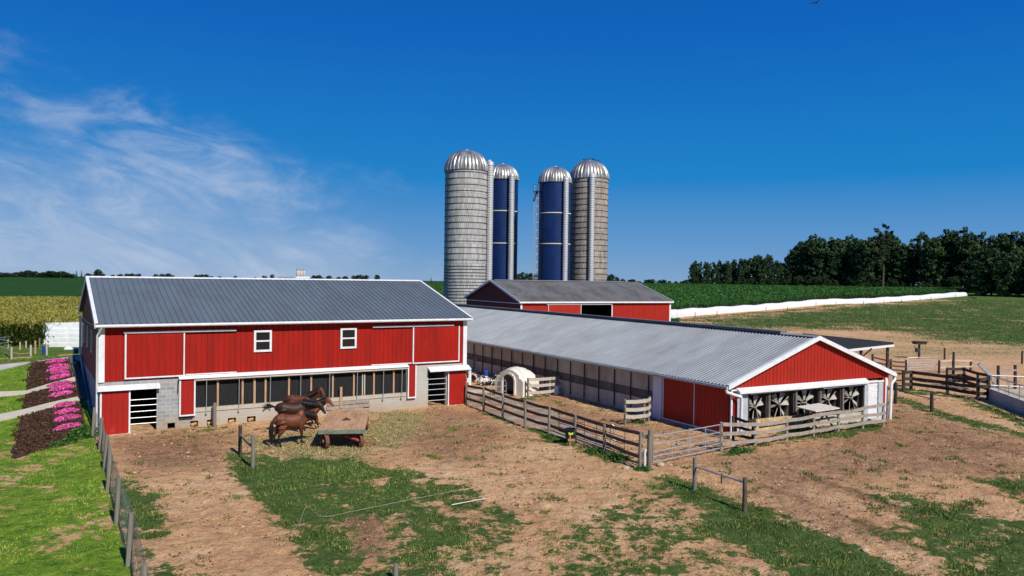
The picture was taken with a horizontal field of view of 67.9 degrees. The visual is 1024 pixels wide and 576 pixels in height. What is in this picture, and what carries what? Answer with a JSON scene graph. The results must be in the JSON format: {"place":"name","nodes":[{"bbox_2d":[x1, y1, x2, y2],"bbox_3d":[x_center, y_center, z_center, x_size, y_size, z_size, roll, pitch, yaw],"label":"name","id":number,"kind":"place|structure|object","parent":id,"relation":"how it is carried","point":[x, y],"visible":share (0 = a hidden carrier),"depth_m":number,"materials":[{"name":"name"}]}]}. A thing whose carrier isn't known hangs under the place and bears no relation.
{"place":"outdoors","nodes":[
{"label":"outdoors","id":0,"kind":"place"},
{"bbox_2d":[0,356,79,369],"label":"driveway","id":1,"kind":"structure","parent":0,"point":[6,366],"depth_m":47.68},
{"bbox_2d":[0,276,1023,575],"bbox_3d":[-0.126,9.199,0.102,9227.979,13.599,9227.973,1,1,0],"label":"ground","id":2,"kind":"structure","parent":0,"point":[254,558],"depth_m":28.54,"materials":[{"name":"soil"}]},
{"bbox_2d":[0,377,75,396],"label":"footpath","id":3,"kind":"structure","parent":2,"relation":"on","point":[7,393],"depth_m":42.78,"materials":[{"name":"concrete"}]},
{"bbox_2d":[0,396,79,420],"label":"footpath","id":4,"kind":"structure","parent":2,"relation":"on","point":[11,415],"depth_m":40.20,"materials":[{"name":"concrete"}]},
{"bbox_2d":[0,295,81,347],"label":"tasselled corn","id":5,"kind":"object","parent":2,"relation":"on","point":[23,319],"visible":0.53,"depth_m":85.46,"materials":[{"name":"yellow plant"}]},
{"bbox_2d":[10,359,85,458],"bbox_3d":[-25.034,6.150,41.606,2.973,2.553,19.340,0,1,-31],"label":"mulch bed","id":6,"kind":"object","parent":2,"relation":"on","point":[50,425],"visible":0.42,"depth_m":39.46,"materials":[{"name":"wood"}]},
{"bbox_2d":[46,373,73,379],"bbox_3d":[-27.299,5.334,45.965,0.581,0.366,1.768,1,1,22],"label":"flower mound","id":7,"kind":"object","parent":6,"relation":"on","point":[58,376],"visible":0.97,"depth_m":45.79,"materials":[{"name":"pink plant"}]},
{"bbox_2d":[46,380,73,386],"bbox_3d":[-26.522,5.616,44.627,0.597,0.375,1.717,1,1,27],"label":"flower mound","id":8,"kind":"object","parent":6,"relation":"on","point":[57,383],"visible":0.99,"depth_m":44.47,"materials":[{"name":"pink plant"}]},
{"bbox_2d":[48,390,73,397],"bbox_3d":[-25.486,5.961,42.909,0.586,0.350,1.495,1,1,28],"label":"flower mound","id":9,"kind":"object","parent":6,"relation":"on","point":[61,393],"visible":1,"depth_m":42.83,"materials":[{"name":"pink plant"}]},
{"bbox_2d":[48,384,76,391],"bbox_3d":[-25.958,5.766,43.965,0.655,0.362,1.552,1,1,29],"label":"flower mound","id":10,"kind":"object","parent":6,"relation":"on","point":[61,387],"visible":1,"depth_m":43.84,"materials":[{"name":"pink plant"}]},
{"bbox_2d":[53,407,78,415],"bbox_3d":[-23.701,6.526,40.457,0.631,0.351,1.349,1,1,33],"label":"flower mound","id":11,"kind":"object","parent":6,"relation":"on","point":[65,410],"visible":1,"depth_m":40.29,"materials":[{"name":"pink plant"}]},
{"bbox_2d":[53,422,80,430],"bbox_3d":[-22.414,6.977,38.396,0.573,0.346,1.422,1,1,35],"label":"flower mound","id":12,"kind":"object","parent":6,"relation":"on","point":[66,426],"visible":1,"depth_m":38.22,"materials":[{"name":"pink plant"}]},
{"bbox_2d":[54,414,80,421],"bbox_3d":[-23.092,6.734,39.494,0.584,0.381,1.379,1,1,36],"label":"flower mound","id":13,"kind":"object","parent":6,"relation":"on","point":[65,417],"visible":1,"depth_m":39.37,"materials":[{"name":"pink plant"}]},
{"bbox_2d":[42,322,78,346],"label":"silage stack","id":14,"kind":"object","parent":2,"relation":"on","point":[65,334],"visible":0.47,"depth_m":77.61,"materials":[{"name":"white plastic"}]},
{"bbox_2d":[68,356,86,399],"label":"retaining kerb","id":15,"kind":"structure","parent":2,"relation":"on","point":[81,389],"depth_m":45.35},
{"bbox_2d":[67,424,98,438],"bbox_3d":[-20.937,6.991,37.094,1.570,0.723,1.240,1,1,0],"label":"bush","id":16,"kind":"object","parent":2,"relation":"on","point":[83,431],"visible":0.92,"depth_m":36.79,"materials":[{"name":"green plant"}]},
{"bbox_2d":[91,407,149,575],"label":"netting fence","id":17,"kind":"object","parent":2,"relation":"on","point":[109,467],"visible":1,"depth_m":24.30,"materials":[{"name":"metal"}]},
{"bbox_2d":[238,426,254,467],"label":"brace fence","id":18,"kind":"object","parent":2,"relation":"on","point":[241,437],"visible":0.72,"depth_m":32.42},
{"bbox_2d":[73,276,472,434],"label":"bank barn","id":19,"kind":"structure","parent":2,"relation":"on","point":[181,352],"depth_m":43.10,"materials":[{"name":"grey metal"},{"name":"red metal"}]},
{"bbox_2d":[100,391,130,434],"bbox_3d":[-19.748,6.256,37.865,1.350,2.195,0.068,0,1,-32],"label":"stable door","id":20,"kind":"structure","parent":19,"relation":"in","point":[114,406],"depth_m":37.87,"materials":[{"name":"wood"}]},
{"bbox_2d":[124,333,184,378],"bbox_3d":[-18.195,3.445,38.838,2.810,2.275,0.068,0,1,-32],"label":"sliding door","id":21,"kind":"structure","parent":19,"relation":"in","point":[147,355],"depth_m":38.79,"materials":[{"name":"wood"}]},
{"bbox_2d":[254,330,271,351],"bbox_3d":[-13.657,2.902,41.704,0.960,1.190,0.060,0,1,-32],"label":"window","id":22,"kind":"structure","parent":19,"relation":"in","point":[262,338],"depth_m":41.72,"materials":[{"name":"white glass"}]},
{"bbox_2d":[340,328,356,348],"bbox_3d":[-9.523,2.924,44.316,0.980,1.200,0.060,0,1,-32],"label":"window","id":23,"kind":"structure","parent":19,"relation":"in","point":[348,336],"depth_m":44.32,"materials":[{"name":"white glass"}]},
{"bbox_2d":[412,326,459,363],"bbox_3d":[-4.702,3.523,47.366,3.240,2.255,0.068,0,1,-32],"label":"sliding door","id":24,"kind":"structure","parent":19,"relation":"in","point":[437,344],"depth_m":47.33,"materials":[{"name":"wood"}]},
{"bbox_2d":[447,371,465,404],"bbox_3d":[-3.467,6.362,48.153,1.350,2.195,0.068,0,1,-32],"label":"stable door","id":25,"kind":"structure","parent":19,"relation":"in","point":[456,379],"depth_m":48.11,"materials":[{"name":"wood"}]},
{"bbox_2d":[268,409,318,447],"bbox_3d":[-10.222,6.610,36.026,2.569,1.729,0.721,0,1,-38],"label":"horse","id":26,"kind":"object","parent":2,"relation":"on","point":[298,420],"visible":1,"depth_m":35.61},
{"bbox_2d":[262,398,325,430],"bbox_3d":[-11.100,6.529,38.791,3.138,1.774,0.706,1,1,-16],"label":"horse","id":27,"kind":"object","parent":2,"relation":"on","point":[291,408],"visible":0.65,"depth_m":38.60},
{"bbox_2d":[283,387,324,423],"bbox_3d":[-11.325,6.359,41.435,2.434,2.060,0.686,1,1,-3],"label":"horse","id":28,"kind":"object","parent":2,"relation":"on","point":[314,394],"visible":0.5,"depth_m":41.24},
{"bbox_2d":[309,397,333,427],"bbox_3d":[-10.526,6.567,40.237,2.279,1.691,0.590,1,1,-2],"label":"horse","id":29,"kind":"object","parent":2,"relation":"on","point":[324,401],"visible":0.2,"depth_m":40.12},
{"bbox_2d":[318,409,376,448],"bbox_3d":[-8.035,6.938,38.045,2.688,1.038,5.778,1,1,-8],"label":"flatbed wagon","id":30,"kind":"object","parent":2,"relation":"on","point":[352,424],"visible":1,"depth_m":36.24,"materials":[{"name":"brown wood"}]},
{"bbox_2d":[229,410,557,478],"bbox_3d":[-7.049,7.443,36.204,11.757,0.198,17.622,0,1,-25],"label":"loose hay","id":31,"kind":"object","parent":2,"relation":"on","point":[334,451],"visible":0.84,"depth_m":37.10,"materials":[{"name":"beige plant"}]},
{"bbox_2d":[443,149,493,303],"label":"concrete silo","id":32,"kind":"object","parent":2,"relation":"on","point":[468,223],"visible":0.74,"depth_m":115.18,"materials":[{"name":"concrete"}]},
{"bbox_2d":[477,374,498,385],"bbox_3d":[-1.749,6.875,57.138,1.887,0.867,0.745,1,1,12],"label":"calf","id":33,"kind":"object","parent":2,"relation":"on","point":[484,380],"visible":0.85,"depth_m":56.95},
{"bbox_2d":[492,163,518,279],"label":"steel silo","id":34,"kind":"object","parent":2,"relation":"on","point":[505,218],"visible":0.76,"depth_m":123.34,"materials":[{"name":"metal"}]},
{"bbox_2d":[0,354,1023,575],"bbox_3d":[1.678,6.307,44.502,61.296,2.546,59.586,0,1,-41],"label":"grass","id":35,"kind":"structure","parent":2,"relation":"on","point":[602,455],"depth_m":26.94,"materials":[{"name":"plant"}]},
{"bbox_2d":[495,366,538,396],"bbox_3d":[0.354,6.426,53.043,2.684,1.917,1.850,1,1,43],"label":"calf hutch","id":36,"kind":"object","parent":2,"relation":"on","point":[515,378],"visible":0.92,"depth_m":52.43,"materials":[{"name":"white plastic"}]},
{"bbox_2d":[527,376,559,397],"bbox_3d":[2.460,6.908,52.498,0.811,1.677,3.513,1,1,43],"label":"board fence","id":37,"kind":"object","parent":2,"relation":"on","point":[549,391],"visible":0.88,"depth_m":51.85,"materials":[{"name":"wood"}]},
{"bbox_2d":[533,166,571,280],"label":"steel silo","id":38,"kind":"object","parent":2,"relation":"on","point":[554,213],"visible":0.77,"depth_m":117.60,"materials":[{"name":"metal"}]},
{"bbox_2d":[465,384,642,466],"bbox_3d":[1.414,6.913,40.349,0.639,1.958,18.209,0,1,-28],"label":"board fence","id":39,"kind":"object","parent":2,"relation":"on","point":[639,445],"visible":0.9,"depth_m":38.72,"materials":[{"name":"wood"}]},
{"bbox_2d":[564,426,575,438],"bbox_3d":[2.813,7.047,37.117,0.570,0.531,0.570,1,1,0],"label":"feed bucket","id":40,"kind":"object","parent":39,"relation":"attached to","point":[569,431],"visible":0.98,"depth_m":36.94,"materials":[{"name":"black plastic"}]},
{"bbox_2d":[558,413,624,452],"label":"stock gate","id":41,"kind":"structure","parent":39,"relation":"attached to","point":[594,434],"depth_m":36.67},
{"bbox_2d":[112,377,1023,575],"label":"clods","id":42,"kind":"object","parent":2,"relation":"on","point":[530,502],"visible":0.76,"depth_m":33.41,"materials":[{"name":"soil"}]},
{"bbox_2d":[463,280,673,320],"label":"hay shed","id":43,"kind":"structure","parent":2,"relation":"on","point":[636,300],"depth_m":103.82,"materials":[{"name":"metal"}]},
{"bbox_2d":[548,305,580,313],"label":"sliding door","id":44,"kind":"structure","parent":43,"relation":"in","point":[576,309],"depth_m":98.60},
{"bbox_2d":[569,160,609,280],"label":"concrete silo","id":45,"kind":"object","parent":2,"relation":"on","point":[589,221],"visible":0.65,"depth_m":125.17,"materials":[{"name":"concrete"}]},
{"bbox_2d":[605,453,629,460],"bbox_3d":[4.760,7.561,34.130,1.221,0.291,0.914,1,1,0],"label":"weed clump","id":46,"kind":"object","parent":2,"relation":"on","point":[620,456],"visible":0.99,"depth_m":34.02,"materials":[{"name":"green plant"}]},
{"bbox_2d":[624,396,650,424],"bbox_3d":[7.169,7.043,42.801,2.091,1.727,0.517,0,1,-37],"label":"board fence","id":47,"kind":"object","parent":2,"relation":"on","point":[644,409],"visible":0.94,"depth_m":42.54,"materials":[{"name":"wood"}]},
{"bbox_2d":[642,429,652,466],"bbox_3d":[5.798,7.049,32.925,0.612,1.884,0.234,1,1,43],"label":"gate post","id":48,"kind":"object","parent":2,"relation":"on","point":[649,437],"visible":0.72,"depth_m":32.70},
{"bbox_2d":[455,304,896,437],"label":"dairy barn","id":49,"kind":"structure","parent":2,"relation":"on","point":[695,375],"depth_m":45.39,"materials":[{"name":"metal"}]},
{"bbox_2d":[662,378,693,425],"bbox_3d":[9.360,6.401,42.853,0.075,2.360,2.550,0,1,-29],"label":"sliding door","id":50,"kind":"structure","parent":49,"relation":"in","point":[678,396],"depth_m":42.80,"materials":[{"name":"metal"}]},
{"bbox_2d":[693,384,729,431],"bbox_3d":[10.612,6.444,40.592,0.075,2.360,2.590,0,1,-29],"label":"sliding door","id":51,"kind":"structure","parent":49,"relation":"in","point":[711,404],"depth_m":40.59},
{"bbox_2d":[868,383,877,417],"bbox_3d":[21.335,6.651,45.073,0.860,2.058,0.057,0,1,-29],"label":"white door","id":52,"kind":"structure","parent":49,"relation":"in","point":[872,387],"depth_m":45.05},
{"bbox_2d":[688,263,697,281],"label":"tree","id":53,"kind":"object","parent":2,"relation":"on","point":[691,271],"visible":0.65,"depth_m":407.73,"materials":[{"name":"green plant"}]},
{"bbox_2d":[427,283,975,309],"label":"green corn","id":54,"kind":"object","parent":2,"relation":"on","point":[689,295],"visible":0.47,"depth_m":284.55,"materials":[{"name":"green plant"}]},
{"bbox_2d":[701,262,711,283],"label":"tree","id":55,"kind":"object","parent":2,"relation":"on","point":[706,273],"visible":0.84,"depth_m":401.45,"materials":[{"name":"green plant"}]},
{"bbox_2d":[710,262,720,283],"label":"tree","id":56,"kind":"object","parent":2,"relation":"on","point":[715,271],"visible":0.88,"depth_m":401.78,"materials":[{"name":"green plant"}]},
{"bbox_2d":[692,457,746,511],"bbox_3d":[7.583,7.309,27.941,0.169,1.537,3.042,1,1,-23],"label":"brace fence","id":57,"kind":"object","parent":2,"relation":"on","point":[744,492],"visible":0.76,"depth_m":27.52,"materials":[{"name":"wood"}]},
{"bbox_2d":[722,261,731,283],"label":"tree","id":58,"kind":"object","parent":2,"relation":"on","point":[726,269],"visible":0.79,"depth_m":399.40,"materials":[{"name":"green plant"}]},
{"bbox_2d":[729,259,738,284],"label":"tree","id":59,"kind":"object","parent":2,"relation":"on","point":[733,268],"visible":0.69,"depth_m":404.20,"materials":[{"name":"green plant"}]},
{"bbox_2d":[728,447,751,453],"bbox_3d":[10.712,7.633,35.774,1.074,0.307,0.830,1,1,0],"label":"weed clump","id":60,"kind":"object","parent":2,"relation":"on","point":[738,450],"visible":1,"depth_m":35.75,"materials":[{"name":"green plant"}]},
{"bbox_2d":[735,258,746,284],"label":"tree","id":61,"kind":"object","parent":2,"relation":"on","point":[741,270],"visible":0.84,"depth_m":399.01,"materials":[{"name":"green plant"}]},
{"bbox_2d":[731,416,753,444],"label":"board fence","id":62,"kind":"object","parent":2,"relation":"on","point":[741,428],"visible":0.62,"depth_m":38.24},
{"bbox_2d":[743,258,753,283],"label":"tree","id":63,"kind":"object","parent":2,"relation":"on","point":[749,272],"visible":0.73,"depth_m":398.59,"materials":[{"name":"green plant"}]},
{"bbox_2d":[750,254,761,284],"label":"tree","id":64,"kind":"object","parent":2,"relation":"on","point":[755,260],"visible":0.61,"depth_m":399.50,"materials":[{"name":"green plant"}]},
{"bbox_2d":[756,256,768,284],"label":"tree","id":65,"kind":"object","parent":2,"relation":"on","point":[764,267],"visible":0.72,"depth_m":391.82,"materials":[{"name":"green plant"}]},
{"bbox_2d":[772,260,782,284],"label":"tree","id":66,"kind":"object","parent":2,"relation":"on","point":[777,269],"visible":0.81,"depth_m":392.26,"materials":[{"name":"green plant"}]},
{"bbox_2d":[755,415,801,430],"bbox_3d":[14.273,7.285,40.759,3.178,0.835,0.303,0,1,-28],"label":"wood board","id":67,"kind":"object","parent":2,"relation":"on","point":[769,427],"visible":0.54,"depth_m":40.62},
{"bbox_2d":[786,249,800,284],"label":"tree","id":68,"kind":"object","parent":2,"relation":"on","point":[791,256],"visible":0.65,"depth_m":391.35,"materials":[{"name":"green plant"}]},
{"bbox_2d":[719,403,885,451],"bbox_3d":[15.304,7.216,39.503,13.146,1.709,0.529,0,1,-32],"label":"board fence","id":69,"kind":"object","parent":2,"relation":"on","point":[786,435],"visible":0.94,"depth_m":39.00,"materials":[{"name":"wood"}]},
{"bbox_2d":[652,424,719,462],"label":"field gate","id":70,"kind":"structure","parent":69,"relation":"attached to","point":[689,444],"depth_m":34.31,"materials":[{"name":"metal"}]},
{"bbox_2d":[792,241,814,278],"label":"tree","id":71,"kind":"object","parent":2,"relation":"on","point":[798,252],"visible":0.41,"depth_m":390.31,"materials":[{"name":"green plant"}]},
{"bbox_2d":[797,234,825,279],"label":"tree","id":72,"kind":"object","parent":2,"relation":"on","point":[810,242],"visible":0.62,"depth_m":384.13,"materials":[{"name":"green plant"}]},
{"bbox_2d":[796,403,839,436],"bbox_3d":[16.425,7.090,40.931,2.646,1.381,1.838,0,1,-36],"label":"picnic table","id":73,"kind":"object","parent":2,"relation":"on","point":[819,407],"visible":0.88,"depth_m":40.73,"materials":[{"name":"white wood"}]},
{"bbox_2d":[671,292,967,317],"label":"silage bag","id":74,"kind":"object","parent":2,"relation":"on","point":[676,313],"visible":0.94,"depth_m":235.62,"materials":[{"name":"white plastic"}]},
{"bbox_2d":[808,238,833,277],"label":"tree","id":75,"kind":"object","parent":2,"relation":"on","point":[816,261],"visible":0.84,"depth_m":381.45,"materials":[{"name":"green plant"}]},
{"bbox_2d":[822,237,838,281],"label":"tree","id":76,"kind":"object","parent":2,"relation":"on","point":[834,266],"visible":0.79,"depth_m":379.85,"materials":[{"name":"green plant"}]},
{"bbox_2d":[824,238,851,285],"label":"tree","id":77,"kind":"object","parent":2,"relation":"on","point":[843,273],"visible":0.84,"depth_m":379.75,"materials":[{"name":"green plant"}]},
{"bbox_2d":[671,299,1023,404],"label":"field grass","id":78,"kind":"structure","parent":2,"relation":"on","point":[907,312],"depth_m":167.83,"materials":[{"name":"plant"}]},
{"bbox_2d":[803,333,893,380],"bbox_3d":[27.601,6.171,62.137,7.165,3.416,20.553,1,1,21],"label":"feed shelter","id":79,"kind":"object","parent":2,"relation":"on","point":[855,344],"visible":0.51,"depth_m":63.31,"materials":[{"name":"metal"}]},
{"bbox_2d":[838,234,865,282],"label":"tree","id":80,"kind":"object","parent":2,"relation":"on","point":[848,245],"visible":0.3,"depth_m":382.57,"materials":[{"name":"green plant"}]},
{"bbox_2d":[846,238,871,286],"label":"tree","id":81,"kind":"object","parent":2,"relation":"on","point":[860,263],"visible":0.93,"depth_m":373.90,"materials":[{"name":"green plant"}]},
{"bbox_2d":[858,238,881,286],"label":"tree","id":82,"kind":"object","parent":2,"relation":"on","point":[872,262],"visible":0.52,"depth_m":377.69,"materials":[{"name":"green plant"}]},
{"bbox_2d":[871,231,888,274],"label":"tree","id":83,"kind":"object","parent":2,"relation":"on","point":[877,268],"visible":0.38,"depth_m":378.60,"materials":[{"name":"green plant"}]},
{"bbox_2d":[873,223,893,286],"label":"tree","id":84,"kind":"object","parent":2,"relation":"on","point":[887,234],"visible":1,"depth_m":361.76,"materials":[{"name":"green plant"}]},
{"bbox_2d":[877,235,897,285],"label":"tree","id":85,"kind":"object","parent":2,"relation":"on","point":[892,240],"visible":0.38,"depth_m":375.50,"materials":[{"name":"green plant"}]},
{"bbox_2d":[871,354,906,370],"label":"board fence","id":86,"kind":"object","parent":2,"relation":"on","point":[890,361],"visible":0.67,"depth_m":69.38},
{"bbox_2d":[882,243,909,285],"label":"tree","id":87,"kind":"object","parent":2,"relation":"on","point":[888,262],"visible":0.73,"depth_m":373.02,"materials":[{"name":"green plant"}]},
{"bbox_2d":[892,243,917,286],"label":"tree","id":88,"kind":"object","parent":2,"relation":"on","point":[906,252],"visible":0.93,"depth_m":370.64,"materials":[{"name":"green plant"}]},
{"bbox_2d":[893,382,933,411],"bbox_3d":[26.124,7.229,49.584,0.262,1.746,3.220,1,1,-16],"label":"fence","id":89,"kind":"object","parent":2,"relation":"on","point":[896,390],"visible":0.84,"depth_m":49.53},
{"bbox_2d":[906,235,921,286],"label":"tree","id":90,"kind":"object","parent":2,"relation":"on","point":[913,262],"visible":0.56,"depth_m":371.69,"materials":[{"name":"green plant"}]},
{"bbox_2d":[907,357,938,369],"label":"corral gate","id":91,"kind":"structure","parent":2,"relation":"on","point":[922,362],"depth_m":68.75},
{"bbox_2d":[914,231,935,286],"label":"tree","id":92,"kind":"object","parent":2,"relation":"on","point":[920,270],"visible":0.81,"depth_m":363.18,"materials":[{"name":"green plant"}]},
{"bbox_2d":[918,237,947,286],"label":"tree","id":93,"kind":"object","parent":2,"relation":"on","point":[932,250],"visible":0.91,"depth_m":360.07,"materials":[{"name":"green plant"}]},
{"bbox_2d":[933,236,952,282],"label":"tree","id":94,"kind":"object","parent":2,"relation":"on","point":[945,247],"visible":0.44,"depth_m":363.49,"materials":[{"name":"green plant"}]},
{"bbox_2d":[902,370,990,399],"bbox_3d":[31.808,7.125,55.787,1.334,1.964,5.957,0,1,-34],"label":"board fence","id":95,"kind":"object","parent":2,"relation":"on","point":[947,388],"visible":0.89,"depth_m":55.84,"materials":[{"name":"wood"}]},
{"bbox_2d":[939,229,961,281],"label":"tree","id":96,"kind":"object","parent":2,"relation":"on","point":[950,236],"visible":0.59,"depth_m":361.36,"materials":[{"name":"green plant"}]},
{"bbox_2d":[945,276,961,287],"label":"bush","id":97,"kind":"object","parent":2,"relation":"on","point":[953,282],"visible":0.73,"depth_m":351.78,"materials":[{"name":"green plant"}]},
{"bbox_2d":[938,359,972,373],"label":"board fence","id":98,"kind":"object","parent":2,"relation":"on","point":[969,366],"visible":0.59,"depth_m":69.79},
{"bbox_2d":[948,226,972,279],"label":"tree","id":99,"kind":"object","parent":2,"relation":"on","point":[960,232],"visible":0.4,"depth_m":359.58,"materials":[{"name":"green plant"}]},
{"bbox_2d":[945,367,987,389],"bbox_3d":[35.264,7.189,58.178,1.675,1.864,5.032,1,1,0],"label":"board fence","id":100,"kind":"object","parent":2,"relation":"on","point":[964,369],"visible":0.62,"depth_m":60.30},
{"bbox_2d":[952,231,986,292],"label":"tree","id":101,"kind":"object","parent":2,"relation":"on","point":[965,253],"visible":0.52,"depth_m":353.91,"materials":[{"name":"green plant"}]},
{"bbox_2d":[966,248,996,295],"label":"tree","id":102,"kind":"object","parent":2,"relation":"on","point":[982,282],"visible":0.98,"depth_m":313.19,"materials":[{"name":"green plant"}]},
{"bbox_2d":[983,247,1002,294],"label":"tree","id":103,"kind":"object","parent":2,"relation":"on","point":[994,254],"visible":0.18,"depth_m":319.48,"materials":[{"name":"green plant"}]},
{"bbox_2d":[987,232,1010,292],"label":"tree","id":104,"kind":"object","parent":2,"relation":"on","point":[997,243],"visible":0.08,"depth_m":353.83,"materials":[{"name":"green plant"}]},
{"bbox_2d":[988,375,1023,413],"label":"concrete pit","id":105,"kind":"object","parent":2,"relation":"on","point":[1012,399],"visible":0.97,"depth_m":51.36,"materials":[{"name":"concrete"}]},
{"bbox_2d":[996,365,1016,388],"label":"board fence","id":106,"kind":"object","parent":2,"relation":"on","point":[1014,369],"visible":0.7,"depth_m":59.12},
{"bbox_2d":[991,251,1023,296],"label":"tree","id":107,"kind":"object","parent":2,"relation":"on","point":[1001,268],"visible":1,"depth_m":306.67,"materials":[{"name":"green plant"}]},
{"bbox_2d":[1001,231,1016,291],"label":"tree","id":108,"kind":"object","parent":2,"relation":"on","point":[1011,237],"visible":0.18,"depth_m":347.05,"materials":[{"name":"green plant"}]},
{"bbox_2d":[1003,231,1023,292],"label":"tree","id":109,"kind":"object","parent":2,"relation":"on","point":[1019,242],"visible":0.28,"depth_m":344.50,"materials":[{"name":"green plant"}]},
{"bbox_2d":[1005,248,1023,296],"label":"tree","id":110,"kind":"object","parent":2,"relation":"on","point":[1020,256],"visible":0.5,"depth_m":307.91,"materials":[{"name":"green plant"}]},
{"bbox_2d":[0,0,1023,286],"label":"sky","id":111,"kind":"structure","parent":0,"point":[179,138],"materials":[{"name":"blue"}]},
{"bbox_2d":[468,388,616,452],"bbox_3d":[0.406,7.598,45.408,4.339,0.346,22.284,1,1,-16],"label":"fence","id":112,"kind":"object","parent":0,"point":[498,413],"visible":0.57,"depth_m":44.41,"materials":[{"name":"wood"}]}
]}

